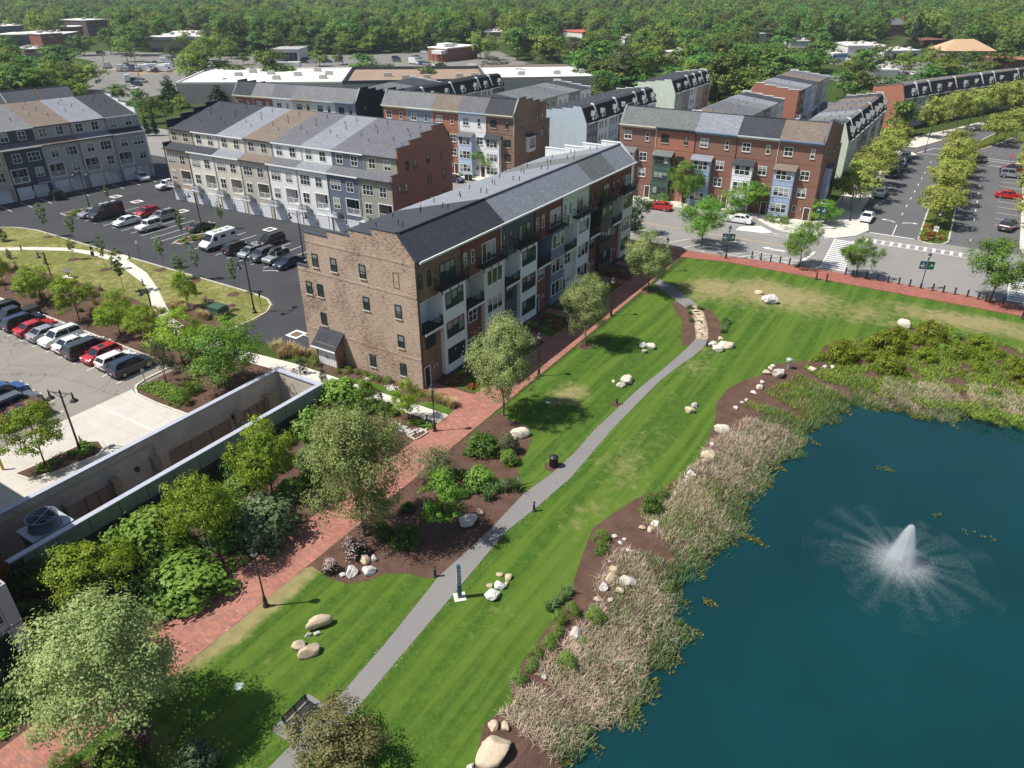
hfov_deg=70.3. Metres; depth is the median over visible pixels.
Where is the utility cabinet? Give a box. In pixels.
[207,302,230,318]
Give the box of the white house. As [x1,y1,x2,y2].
[619,34,637,46]
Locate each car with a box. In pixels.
[0,298,21,308]
[0,311,46,331]
[0,380,30,394]
[0,389,43,413]
[0,396,50,431]
[11,318,57,337]
[23,322,64,342]
[37,322,83,348]
[48,188,64,199]
[49,333,96,353]
[60,335,111,360]
[77,206,92,217]
[79,340,122,364]
[93,349,136,370]
[105,353,154,378]
[111,214,141,226]
[128,85,139,89]
[131,81,142,85]
[134,170,150,181]
[134,204,159,217]
[134,216,162,232]
[135,78,147,82]
[148,207,177,219]
[155,178,170,190]
[186,220,215,232]
[221,240,252,255]
[237,243,262,258]
[247,244,275,262]
[256,230,285,244]
[261,246,290,264]
[272,254,303,269]
[423,61,431,65]
[435,62,445,65]
[452,174,464,182]
[631,220,643,228]
[648,201,672,211]
[724,213,753,224]
[859,210,874,222]
[873,185,887,198]
[886,167,899,178]
[892,162,903,172]
[899,157,906,166]
[900,151,910,161]
[976,155,987,162]
[994,189,1023,199]
[997,218,1018,231]
[999,163,1023,172]
[999,167,1022,178]
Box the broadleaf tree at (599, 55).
[573,53,610,64]
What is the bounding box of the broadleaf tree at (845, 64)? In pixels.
[838,48,873,69]
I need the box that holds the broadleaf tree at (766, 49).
[749,47,786,70]
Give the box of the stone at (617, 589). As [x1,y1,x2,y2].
[615,587,624,593]
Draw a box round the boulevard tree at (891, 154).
[863,146,900,177]
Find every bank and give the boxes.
[427,43,476,61]
[513,387,1023,767]
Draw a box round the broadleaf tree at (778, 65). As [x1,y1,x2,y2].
[759,61,792,77]
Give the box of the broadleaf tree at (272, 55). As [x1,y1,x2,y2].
[247,48,296,71]
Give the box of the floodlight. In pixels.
[786,358,792,368]
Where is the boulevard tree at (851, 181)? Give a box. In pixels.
[832,167,876,209]
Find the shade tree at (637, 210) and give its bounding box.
[631,194,653,233]
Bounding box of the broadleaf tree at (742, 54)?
[727,48,761,69]
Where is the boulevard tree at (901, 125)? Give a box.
[886,121,916,148]
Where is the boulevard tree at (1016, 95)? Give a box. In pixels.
[1002,79,1023,114]
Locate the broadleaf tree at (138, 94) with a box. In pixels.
[127,88,150,115]
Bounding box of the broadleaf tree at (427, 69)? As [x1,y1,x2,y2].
[415,65,437,74]
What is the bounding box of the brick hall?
[15,30,65,49]
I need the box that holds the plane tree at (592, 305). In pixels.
[559,272,612,345]
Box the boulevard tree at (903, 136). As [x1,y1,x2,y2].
[875,129,912,150]
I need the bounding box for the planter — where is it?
[407,428,427,439]
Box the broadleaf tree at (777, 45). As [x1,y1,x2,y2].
[771,40,790,49]
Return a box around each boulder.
[291,640,305,649]
[297,642,319,659]
[305,614,331,629]
[345,565,357,578]
[360,554,370,565]
[362,566,376,575]
[459,514,476,527]
[475,735,511,767]
[484,588,499,600]
[494,580,506,590]
[510,427,529,438]
[569,626,581,640]
[599,582,607,591]
[605,572,615,582]
[609,566,618,573]
[616,382,625,387]
[619,575,636,586]
[620,374,632,383]
[639,342,646,347]
[646,343,654,349]
[651,520,659,526]
[685,406,695,413]
[701,450,715,459]
[709,341,717,345]
[712,345,723,352]
[714,424,730,433]
[718,341,734,348]
[754,290,763,294]
[756,384,762,389]
[761,294,777,303]
[762,370,770,374]
[772,369,784,377]
[897,318,910,328]
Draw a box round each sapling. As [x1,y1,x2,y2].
[33,202,48,236]
[62,213,75,242]
[65,236,74,256]
[92,234,105,266]
[102,185,108,200]
[107,247,124,291]
[153,234,164,268]
[169,254,185,275]
[173,209,182,236]
[186,246,199,278]
[213,199,222,222]
[226,258,236,290]
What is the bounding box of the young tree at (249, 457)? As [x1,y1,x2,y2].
[221,413,299,493]
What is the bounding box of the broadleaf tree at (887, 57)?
[868,42,896,64]
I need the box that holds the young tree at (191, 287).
[168,268,197,306]
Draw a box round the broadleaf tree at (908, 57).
[890,50,918,70]
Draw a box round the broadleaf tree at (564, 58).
[559,49,579,62]
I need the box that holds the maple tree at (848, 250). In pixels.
[839,235,887,275]
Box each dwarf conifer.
[0,227,9,241]
[5,249,12,258]
[298,357,307,373]
[319,366,326,381]
[374,390,383,403]
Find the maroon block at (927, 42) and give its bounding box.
[906,38,948,47]
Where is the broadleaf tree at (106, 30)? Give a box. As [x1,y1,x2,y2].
[94,26,117,52]
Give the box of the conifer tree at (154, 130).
[148,115,159,134]
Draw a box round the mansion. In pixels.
[883,16,908,35]
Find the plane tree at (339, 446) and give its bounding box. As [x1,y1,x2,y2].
[296,394,415,536]
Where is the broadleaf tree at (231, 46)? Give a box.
[217,38,240,58]
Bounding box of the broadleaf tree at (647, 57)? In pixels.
[631,48,656,73]
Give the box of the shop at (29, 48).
[21,45,45,56]
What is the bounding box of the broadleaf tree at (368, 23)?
[360,18,371,32]
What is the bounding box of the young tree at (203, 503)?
[145,469,244,554]
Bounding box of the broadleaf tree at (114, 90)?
[101,84,131,96]
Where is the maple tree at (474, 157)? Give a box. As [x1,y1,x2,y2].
[467,150,492,166]
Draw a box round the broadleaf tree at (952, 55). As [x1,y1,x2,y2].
[938,51,958,63]
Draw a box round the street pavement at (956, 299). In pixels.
[629,240,1023,316]
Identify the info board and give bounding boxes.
[62,269,75,278]
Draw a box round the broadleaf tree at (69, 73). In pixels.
[53,63,75,85]
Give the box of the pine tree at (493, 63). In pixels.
[480,55,510,64]
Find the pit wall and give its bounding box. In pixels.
[0,367,323,593]
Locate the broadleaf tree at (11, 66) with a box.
[1,61,20,88]
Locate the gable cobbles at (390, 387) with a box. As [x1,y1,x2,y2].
[384,384,398,390]
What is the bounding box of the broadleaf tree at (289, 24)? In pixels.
[280,16,303,40]
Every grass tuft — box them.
[0,276,5,285]
[35,290,46,299]
[86,305,96,314]
[90,298,100,304]
[154,304,163,313]
[168,302,174,308]
[174,297,183,305]
[194,309,202,316]
[199,310,207,319]
[202,311,210,319]
[216,311,227,320]
[265,340,277,350]
[269,337,283,350]
[273,346,285,358]
[277,349,289,358]
[278,339,294,348]
[287,348,299,357]
[288,342,301,355]
[293,347,305,357]
[303,346,312,357]
[425,388,433,401]
[431,392,441,402]
[438,396,448,405]
[446,397,458,407]
[478,480,498,495]
[481,487,495,502]
[495,478,513,493]
[502,473,526,492]
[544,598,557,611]
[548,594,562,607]
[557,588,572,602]
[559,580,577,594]
[695,304,703,309]
[720,326,727,333]
[722,317,731,323]
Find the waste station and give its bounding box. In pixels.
[89,244,93,255]
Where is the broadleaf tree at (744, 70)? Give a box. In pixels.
[727,66,762,89]
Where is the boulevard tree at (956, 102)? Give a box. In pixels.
[933,92,968,133]
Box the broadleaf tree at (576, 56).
[563,47,591,71]
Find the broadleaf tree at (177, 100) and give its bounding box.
[169,94,189,112]
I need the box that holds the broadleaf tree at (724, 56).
[710,51,737,73]
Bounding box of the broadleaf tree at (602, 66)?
[586,58,624,79]
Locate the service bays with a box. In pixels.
[870,46,921,58]
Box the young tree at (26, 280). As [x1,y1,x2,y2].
[10,262,60,302]
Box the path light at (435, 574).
[433,566,436,577]
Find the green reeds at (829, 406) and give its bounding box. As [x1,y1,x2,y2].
[504,373,1023,767]
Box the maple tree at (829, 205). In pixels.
[809,197,844,223]
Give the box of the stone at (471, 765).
[466,762,473,767]
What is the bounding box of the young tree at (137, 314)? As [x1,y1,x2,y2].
[118,299,165,339]
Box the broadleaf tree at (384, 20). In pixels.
[381,17,394,47]
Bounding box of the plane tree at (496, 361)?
[455,309,543,415]
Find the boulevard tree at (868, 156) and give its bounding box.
[853,145,895,176]
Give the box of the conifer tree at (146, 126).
[141,115,151,133]
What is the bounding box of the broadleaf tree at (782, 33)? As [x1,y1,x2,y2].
[769,26,796,44]
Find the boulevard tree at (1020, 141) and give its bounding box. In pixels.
[1014,134,1023,150]
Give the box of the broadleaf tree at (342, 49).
[330,39,350,64]
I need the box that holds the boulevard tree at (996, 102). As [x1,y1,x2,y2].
[973,84,1003,123]
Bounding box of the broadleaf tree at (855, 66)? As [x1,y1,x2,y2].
[841,61,869,81]
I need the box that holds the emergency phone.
[453,564,466,602]
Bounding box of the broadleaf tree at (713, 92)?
[709,86,721,99]
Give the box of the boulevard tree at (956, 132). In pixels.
[938,129,986,152]
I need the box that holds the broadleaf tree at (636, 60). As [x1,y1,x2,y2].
[617,55,651,69]
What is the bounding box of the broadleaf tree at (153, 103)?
[139,96,162,119]
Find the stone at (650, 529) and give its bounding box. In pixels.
[647,526,654,532]
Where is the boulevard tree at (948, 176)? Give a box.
[920,171,973,211]
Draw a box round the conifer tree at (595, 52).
[585,47,598,73]
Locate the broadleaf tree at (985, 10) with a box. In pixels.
[978,6,997,13]
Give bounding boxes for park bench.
[281,693,314,731]
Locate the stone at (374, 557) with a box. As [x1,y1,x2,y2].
[371,554,378,560]
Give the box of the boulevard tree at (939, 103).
[913,94,958,137]
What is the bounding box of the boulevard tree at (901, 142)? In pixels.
[871,128,909,159]
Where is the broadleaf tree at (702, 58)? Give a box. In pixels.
[678,52,714,67]
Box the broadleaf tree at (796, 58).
[772,50,815,72]
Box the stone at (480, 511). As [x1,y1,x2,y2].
[477,509,483,514]
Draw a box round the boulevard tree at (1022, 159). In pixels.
[1015,151,1023,162]
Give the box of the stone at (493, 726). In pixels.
[488,719,498,731]
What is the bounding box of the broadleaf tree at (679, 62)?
[666,47,685,71]
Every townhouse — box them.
[0,88,39,102]
[0,104,53,200]
[0,150,17,204]
[2,100,90,192]
[34,85,73,98]
[39,96,123,186]
[73,92,154,180]
[161,100,240,203]
[185,103,265,207]
[210,106,291,213]
[232,78,274,103]
[237,109,319,218]
[251,82,275,106]
[265,111,347,223]
[270,83,295,108]
[290,84,320,110]
[294,114,377,229]
[296,215,469,388]
[311,86,337,112]
[324,117,408,230]
[332,86,384,117]
[353,198,508,357]
[357,121,452,222]
[368,85,398,90]
[379,82,413,87]
[380,87,413,119]
[388,79,424,85]
[399,87,422,91]
[400,184,541,326]
[401,76,441,83]
[405,90,438,122]
[409,85,438,92]
[419,82,453,93]
[430,80,468,94]
[430,93,463,173]
[435,172,568,312]
[444,77,480,95]
[450,75,493,95]
[456,95,490,176]
[461,73,504,93]
[468,161,594,294]
[483,96,549,177]
[485,94,516,98]
[495,91,544,100]
[495,152,617,276]
[508,88,556,107]
[522,85,568,104]
[523,140,637,263]
[536,83,580,101]
[545,79,590,98]
[546,104,599,148]
[555,100,609,143]
[567,97,620,140]
[578,94,627,141]
[589,92,638,104]
[600,89,648,105]
[608,85,657,106]
[619,102,662,196]
[638,78,683,108]
[648,75,690,109]
[650,108,701,202]
[655,73,697,109]
[663,72,704,109]
[670,68,710,107]
[687,111,743,208]
[694,108,730,113]
[701,104,756,115]
[711,101,763,115]
[719,98,771,116]
[727,115,786,214]
[729,95,777,116]
[737,90,784,117]
[751,81,805,119]
[764,78,811,119]
[767,119,844,220]
[769,75,818,119]
[777,73,824,116]
[785,69,829,113]
[809,114,861,170]
[813,118,855,178]
[814,110,866,165]
[820,106,871,155]
[827,103,875,157]
[831,99,880,151]
[838,96,883,147]
[842,92,887,140]
[872,82,918,128]
[887,80,931,126]
[906,78,943,123]
[920,76,957,120]
[928,74,970,118]
[944,73,983,115]
[960,71,995,113]
[967,70,1007,111]
[983,68,1019,109]
[991,66,1023,106]
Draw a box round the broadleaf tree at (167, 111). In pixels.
[156,100,173,117]
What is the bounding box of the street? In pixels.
[144,127,1023,304]
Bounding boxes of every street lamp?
[249,545,268,608]
[429,382,436,431]
[537,331,541,376]
[609,277,614,316]
[722,225,734,258]
[815,199,827,226]
[849,191,856,220]
[918,252,934,288]
[932,210,942,240]
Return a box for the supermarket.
[148,30,219,51]
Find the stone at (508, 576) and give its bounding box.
[505,573,512,580]
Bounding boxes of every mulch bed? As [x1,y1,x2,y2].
[0,264,436,440]
[0,425,411,748]
[77,722,150,767]
[166,301,229,327]
[297,354,461,414]
[305,413,530,583]
[436,253,653,394]
[475,323,1023,767]
[672,302,722,345]
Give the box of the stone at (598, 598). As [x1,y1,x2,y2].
[593,596,601,601]
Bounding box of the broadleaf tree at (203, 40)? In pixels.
[192,33,216,50]
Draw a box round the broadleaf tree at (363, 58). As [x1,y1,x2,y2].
[345,53,381,66]
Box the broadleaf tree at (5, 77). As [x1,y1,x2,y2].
[0,62,18,89]
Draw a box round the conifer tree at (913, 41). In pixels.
[901,34,923,48]
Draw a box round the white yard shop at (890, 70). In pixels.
[863,64,900,78]
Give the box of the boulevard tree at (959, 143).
[933,136,984,164]
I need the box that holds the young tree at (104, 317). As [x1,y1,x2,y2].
[90,285,134,335]
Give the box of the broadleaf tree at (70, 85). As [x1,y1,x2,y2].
[25,66,82,94]
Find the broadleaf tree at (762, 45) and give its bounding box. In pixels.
[748,40,772,73]
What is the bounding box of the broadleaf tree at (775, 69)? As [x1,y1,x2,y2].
[752,62,786,83]
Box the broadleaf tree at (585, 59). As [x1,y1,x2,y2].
[572,50,598,73]
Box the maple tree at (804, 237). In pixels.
[781,218,827,265]
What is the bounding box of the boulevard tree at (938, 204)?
[916,184,970,224]
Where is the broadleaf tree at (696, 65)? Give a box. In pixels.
[685,61,707,70]
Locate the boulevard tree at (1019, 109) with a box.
[1005,107,1023,136]
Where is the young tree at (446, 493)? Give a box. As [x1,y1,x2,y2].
[417,463,466,539]
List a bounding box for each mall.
[175,67,351,103]
[342,66,483,87]
[479,64,618,91]
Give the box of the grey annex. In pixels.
[0,29,81,48]
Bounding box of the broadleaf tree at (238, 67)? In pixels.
[221,64,253,69]
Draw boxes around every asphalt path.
[269,339,706,767]
[655,280,695,306]
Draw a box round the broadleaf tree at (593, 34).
[576,31,595,58]
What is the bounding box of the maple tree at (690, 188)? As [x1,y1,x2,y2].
[667,158,706,205]
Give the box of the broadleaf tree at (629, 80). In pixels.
[610,66,657,86]
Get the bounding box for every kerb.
[0,227,110,251]
[0,297,157,358]
[14,440,105,480]
[131,257,271,329]
[134,367,186,414]
[173,233,202,244]
[917,176,956,244]
[981,125,1022,148]
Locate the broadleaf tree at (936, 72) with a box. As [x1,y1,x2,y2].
[912,64,946,78]
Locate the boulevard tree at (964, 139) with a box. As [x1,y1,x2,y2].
[942,137,981,157]
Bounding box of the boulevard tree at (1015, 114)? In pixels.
[992,110,1023,140]
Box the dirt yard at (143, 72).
[104,66,177,74]
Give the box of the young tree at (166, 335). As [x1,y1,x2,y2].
[138,302,210,362]
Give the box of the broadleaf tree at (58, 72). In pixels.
[34,55,68,81]
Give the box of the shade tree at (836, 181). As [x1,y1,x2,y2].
[830,169,857,202]
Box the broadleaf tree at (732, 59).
[709,52,747,98]
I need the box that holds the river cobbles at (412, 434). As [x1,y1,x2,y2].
[395,421,426,435]
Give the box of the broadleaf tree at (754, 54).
[739,47,764,82]
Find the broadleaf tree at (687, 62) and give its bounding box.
[670,58,702,70]
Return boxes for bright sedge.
[635,366,1023,557]
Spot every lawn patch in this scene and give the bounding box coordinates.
[340,377,399,396]
[415,402,453,413]
[456,374,488,392]
[503,346,534,360]
[536,324,563,336]
[566,304,585,313]
[598,284,618,294]
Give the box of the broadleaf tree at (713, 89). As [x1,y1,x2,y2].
[709,75,726,99]
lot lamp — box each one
[36,251,55,283]
[46,389,82,450]
[71,171,89,206]
[137,288,154,326]
[187,191,204,232]
[236,256,256,312]
[288,212,307,258]
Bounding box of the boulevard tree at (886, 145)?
[859,136,904,175]
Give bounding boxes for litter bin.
[549,454,558,467]
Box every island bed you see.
[17,442,101,477]
[62,209,83,215]
[176,233,204,242]
[919,159,963,243]
[979,127,1023,147]
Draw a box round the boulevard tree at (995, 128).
[980,113,1019,145]
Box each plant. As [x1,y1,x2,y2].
[0,724,14,739]
[8,714,25,727]
[31,466,43,473]
[35,461,45,466]
[69,449,79,456]
[227,560,236,567]
[239,557,246,564]
[443,378,454,385]
[450,373,462,378]
[463,381,478,389]
[524,321,532,326]
[550,324,565,330]
[600,269,615,275]
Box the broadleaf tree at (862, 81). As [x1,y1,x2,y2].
[841,70,877,93]
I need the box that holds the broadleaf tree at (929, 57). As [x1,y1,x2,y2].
[917,45,946,66]
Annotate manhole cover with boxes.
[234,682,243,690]
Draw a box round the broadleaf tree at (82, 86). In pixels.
[62,79,89,95]
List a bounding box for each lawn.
[0,228,272,336]
[61,258,1023,767]
[399,60,446,63]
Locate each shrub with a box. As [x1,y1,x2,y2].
[0,547,55,600]
[0,649,32,682]
[0,671,49,725]
[13,653,47,677]
[15,595,52,634]
[30,634,44,652]
[42,748,84,767]
[54,619,80,650]
[69,578,119,619]
[85,557,106,581]
[87,730,159,767]
[92,518,157,582]
[107,501,202,576]
[112,598,137,623]
[117,575,143,597]
[118,579,146,602]
[123,560,150,579]
[124,503,169,525]
[127,545,242,623]
[157,482,191,514]
[164,388,193,407]
[167,530,195,550]
[169,731,225,767]
[173,537,203,552]
[178,379,198,396]
[191,380,203,392]
[199,490,248,545]
[200,534,216,553]
[206,492,240,519]
[212,538,236,555]
[214,456,243,480]
[219,522,247,550]
[221,472,259,495]
[227,491,302,561]
[251,489,274,505]
[253,463,276,483]
[260,452,291,472]
[269,476,308,502]
[276,429,298,445]
[289,399,330,443]
[291,449,309,469]
[293,443,327,473]
[298,467,321,487]
[304,470,326,488]
[305,433,323,445]
[306,355,319,367]
[306,463,329,474]
[315,375,373,415]
[318,378,338,401]
[320,387,339,409]
[333,368,340,374]
[343,365,353,374]
[354,368,361,374]
[354,378,377,397]
[359,369,369,377]
[366,398,381,410]
[368,403,379,413]
[371,520,396,541]
[374,374,382,382]
[376,400,395,415]
[381,375,392,384]
[387,522,423,552]
[388,407,398,416]
[397,502,413,513]
[400,437,462,483]
[404,501,415,509]
[418,507,440,520]
[444,507,454,514]
[447,469,460,481]
[457,488,470,499]
[458,468,468,479]
[460,428,500,459]
[462,463,500,492]
[468,477,483,493]
[495,431,519,456]
[499,448,521,466]
[509,667,528,688]
[523,656,538,672]
[527,644,544,661]
[541,634,559,651]
[549,623,564,640]
[550,608,568,626]
[552,649,576,672]
[562,599,580,621]
[579,635,586,645]
[584,603,607,628]
[589,529,610,543]
[593,538,609,556]
[640,492,665,515]
[648,195,657,201]
[654,485,670,499]
[656,193,671,201]
[764,213,773,221]
[769,215,785,223]
[779,215,791,224]
[813,350,829,361]
[822,336,858,364]
[857,347,876,362]
[860,330,904,356]
[864,336,879,348]
[869,348,912,376]
[888,324,909,339]
[893,340,911,353]
[904,348,915,357]
[907,330,925,345]
[910,317,954,344]
[914,345,939,365]
[923,335,942,347]
[937,342,948,351]
[944,340,973,360]
[948,330,964,339]
[956,370,965,376]
[963,333,992,350]
[965,347,984,360]
[966,359,975,365]
[970,360,987,371]
[986,346,1006,359]
[986,387,1000,397]
[999,354,1023,370]
[1003,367,1023,384]
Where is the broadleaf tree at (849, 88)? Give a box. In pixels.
[828,69,858,97]
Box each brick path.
[0,255,679,767]
[424,383,472,403]
[520,329,550,340]
[544,308,578,318]
[596,275,625,283]
[615,261,640,268]
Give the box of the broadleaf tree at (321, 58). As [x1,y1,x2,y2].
[307,48,327,65]
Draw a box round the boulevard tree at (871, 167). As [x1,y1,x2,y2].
[846,156,892,200]
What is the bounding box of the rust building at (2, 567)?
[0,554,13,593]
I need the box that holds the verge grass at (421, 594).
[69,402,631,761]
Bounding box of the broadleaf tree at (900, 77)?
[883,74,912,83]
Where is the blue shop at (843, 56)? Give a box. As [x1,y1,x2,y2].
[819,49,848,60]
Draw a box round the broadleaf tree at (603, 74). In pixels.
[590,69,623,92]
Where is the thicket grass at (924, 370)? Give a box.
[804,321,1023,430]
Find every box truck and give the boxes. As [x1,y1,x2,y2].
[101,61,111,68]
[115,64,124,71]
[123,74,130,81]
[137,64,152,70]
[148,63,157,67]
[156,65,171,71]
[160,57,171,62]
[161,63,175,69]
[408,57,418,63]
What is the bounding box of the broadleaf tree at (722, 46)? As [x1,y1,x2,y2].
[710,39,734,52]
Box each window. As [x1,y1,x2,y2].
[0,133,8,142]
[0,173,6,183]
[0,611,5,625]
[0,629,20,670]
[11,154,21,163]
[11,170,18,180]
[16,131,26,140]
[18,170,23,177]
[27,151,41,161]
[35,166,45,176]
[37,128,47,137]
[49,164,55,174]
[50,148,59,157]
[54,125,63,134]
[55,163,61,171]
[64,145,77,155]
[71,160,80,170]
[74,123,83,132]
[85,158,91,167]
[86,143,94,151]
[90,121,98,129]
[99,140,112,149]
[106,155,115,164]
[109,118,117,127]
[119,153,123,162]
[120,137,128,146]
[124,117,131,125]
[124,152,128,159]
[132,135,144,144]
[138,149,146,158]
[166,153,175,163]
[171,131,177,140]
[171,170,177,179]
[179,155,185,164]
[181,132,188,141]
[191,157,200,167]
[195,134,201,143]
[195,174,201,183]
[203,159,210,168]
[206,136,213,145]
[216,161,225,171]
[220,138,227,147]
[220,178,227,188]
[229,163,236,173]
[232,139,239,149]
[242,165,252,175]
[246,182,253,193]
[247,141,254,151]
[256,167,263,177]
[260,143,266,153]
[270,169,280,180]
[274,187,281,198]
[275,145,282,155]
[285,172,292,182]
[288,147,295,157]
[299,174,310,185]
[303,192,310,203]
[305,149,311,159]
[305,280,313,295]
[311,253,318,268]
[314,176,322,187]
[316,283,324,298]
[318,151,325,161]
[320,312,327,326]
[329,257,337,273]
[330,179,341,190]
[333,197,340,208]
[335,153,342,164]
[338,107,343,113]
[346,181,353,192]
[350,155,357,166]
[355,200,359,210]
[358,264,366,280]
[362,184,373,195]
[362,296,370,311]
[365,203,372,214]
[368,158,375,168]
[369,353,376,368]
[379,187,386,198]
[383,160,391,171]
[386,110,391,118]
[392,271,399,288]
[394,304,402,320]
[397,334,404,349]
[398,185,401,194]
[400,363,407,377]
[404,183,407,192]
[405,161,408,170]
[411,113,416,120]
[413,158,416,167]
[418,274,422,290]
[425,332,435,349]
[426,154,429,163]
[427,270,430,285]
[428,175,431,183]
[436,115,441,122]
[440,151,442,161]
[445,284,463,309]
[447,313,464,338]
[448,339,465,363]
[450,134,456,142]
[451,148,456,156]
[459,137,469,144]
[459,150,469,158]
[460,163,470,171]
[462,117,468,125]
[463,252,466,267]
[468,308,476,323]
[471,249,474,263]
[476,137,482,145]
[486,140,496,147]
[486,153,497,161]
[486,166,497,174]
[487,263,501,286]
[487,291,502,313]
[488,315,502,338]
[490,120,496,128]
[503,233,505,247]
[504,139,510,148]
[504,154,510,162]
[506,286,512,300]
[509,230,511,244]
[522,245,535,266]
[522,271,535,292]
[522,294,534,315]
[530,137,534,147]
[536,217,538,230]
[537,268,543,281]
[542,215,544,227]
[551,254,563,274]
[551,277,562,296]
[552,230,564,249]
[564,204,566,216]
[564,252,570,264]
[569,201,571,213]
[576,261,587,279]
[577,240,588,258]
[578,216,589,234]
[589,238,594,249]
[599,247,609,264]
[601,227,610,243]
[602,204,612,221]
[611,225,615,236]
[620,234,629,250]
[622,215,630,230]
[623,193,632,209]
[624,130,631,139]
[637,167,645,176]
[638,152,646,161]
[645,132,649,141]
[652,186,665,195]
[653,171,666,180]
[654,156,668,165]
[660,134,668,143]
[676,156,683,165]
[683,136,687,145]
[689,192,703,200]
[693,161,707,170]
[700,138,708,147]
[712,177,721,187]
[715,161,723,170]
[724,141,729,150]
[729,197,743,207]
[732,181,747,190]
[734,166,749,175]
[741,142,750,152]
[757,166,766,176]
[765,145,770,154]
[770,202,786,212]
[772,186,789,197]
[775,171,792,180]
[783,147,793,156]
[795,188,806,198]
[799,171,809,181]
[810,149,815,159]
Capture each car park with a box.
[0,155,339,354]
[0,299,174,447]
[69,51,178,61]
[83,51,531,100]
[829,59,981,70]
[829,70,934,82]
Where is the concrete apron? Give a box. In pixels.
[0,389,182,509]
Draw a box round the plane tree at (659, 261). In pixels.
[623,223,675,291]
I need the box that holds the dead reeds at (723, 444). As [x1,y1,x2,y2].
[495,374,1023,767]
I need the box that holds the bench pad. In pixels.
[272,694,322,742]
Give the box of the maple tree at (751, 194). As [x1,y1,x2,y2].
[718,179,771,209]
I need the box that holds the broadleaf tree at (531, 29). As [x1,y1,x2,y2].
[521,20,536,58]
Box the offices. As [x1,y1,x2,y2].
[0,23,24,32]
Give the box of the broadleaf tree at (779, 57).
[754,52,803,77]
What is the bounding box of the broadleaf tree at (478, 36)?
[466,29,488,58]
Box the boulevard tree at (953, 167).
[928,160,972,193]
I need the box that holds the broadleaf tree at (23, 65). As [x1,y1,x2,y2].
[1,57,31,71]
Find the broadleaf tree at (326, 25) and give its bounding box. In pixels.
[319,17,337,49]
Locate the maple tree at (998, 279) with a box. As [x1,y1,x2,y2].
[958,235,1023,301]
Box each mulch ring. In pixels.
[67,258,79,260]
[100,268,111,271]
[154,268,166,271]
[227,292,239,296]
[544,461,562,471]
[577,343,593,349]
[611,401,621,406]
[640,289,653,294]
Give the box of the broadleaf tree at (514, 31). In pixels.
[499,25,530,59]
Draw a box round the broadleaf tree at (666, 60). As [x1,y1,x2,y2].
[639,40,674,73]
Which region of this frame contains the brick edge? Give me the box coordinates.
[976,55,1023,68]
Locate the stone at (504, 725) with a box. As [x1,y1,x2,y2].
[501,721,508,730]
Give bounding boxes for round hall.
[60,25,83,37]
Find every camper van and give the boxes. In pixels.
[87,199,124,220]
[198,226,237,250]
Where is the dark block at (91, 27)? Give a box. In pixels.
[58,17,109,36]
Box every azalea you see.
[321,557,340,575]
[341,534,370,563]
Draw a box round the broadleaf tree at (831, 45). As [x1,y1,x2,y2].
[800,39,844,69]
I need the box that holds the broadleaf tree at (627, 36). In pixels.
[622,32,636,41]
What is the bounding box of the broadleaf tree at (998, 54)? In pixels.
[985,51,1019,69]
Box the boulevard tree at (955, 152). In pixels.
[935,146,980,170]
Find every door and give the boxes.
[0,190,12,204]
[17,186,34,200]
[34,183,49,197]
[55,179,70,191]
[70,177,85,190]
[74,485,112,517]
[90,173,105,186]
[105,171,119,183]
[123,167,135,180]
[137,165,150,175]
[169,419,232,464]
[174,187,184,200]
[184,189,195,202]
[197,192,208,205]
[208,194,219,207]
[222,197,233,210]
[233,198,245,212]
[242,400,266,422]
[248,202,260,215]
[260,203,271,217]
[276,207,287,220]
[288,208,300,223]
[304,212,316,226]
[317,214,329,228]
[318,349,327,364]
[327,352,336,367]
[334,218,345,230]
[347,219,358,227]
[424,364,430,386]
[439,257,455,284]
[454,163,458,173]
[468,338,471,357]
[481,166,484,176]
[482,238,495,263]
[519,221,530,244]
[536,295,538,312]
[550,206,560,228]
[563,278,565,294]
[576,194,586,214]
[600,182,609,201]
[622,172,630,190]
[643,185,649,196]
[680,192,686,202]
[721,196,726,208]
[759,201,766,213]
[801,207,809,220]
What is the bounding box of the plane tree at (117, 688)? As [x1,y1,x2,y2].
[0,575,203,766]
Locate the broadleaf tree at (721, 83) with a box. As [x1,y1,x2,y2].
[705,53,743,101]
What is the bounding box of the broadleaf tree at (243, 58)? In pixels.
[236,52,249,63]
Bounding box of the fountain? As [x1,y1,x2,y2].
[802,506,1002,633]
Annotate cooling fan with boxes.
[15,506,73,547]
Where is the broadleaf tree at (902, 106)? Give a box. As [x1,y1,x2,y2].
[884,99,924,129]
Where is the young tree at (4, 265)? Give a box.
[0,256,11,289]
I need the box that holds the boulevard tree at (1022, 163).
[1016,157,1023,167]
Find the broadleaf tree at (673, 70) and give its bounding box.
[661,66,685,74]
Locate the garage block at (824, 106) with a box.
[818,102,833,111]

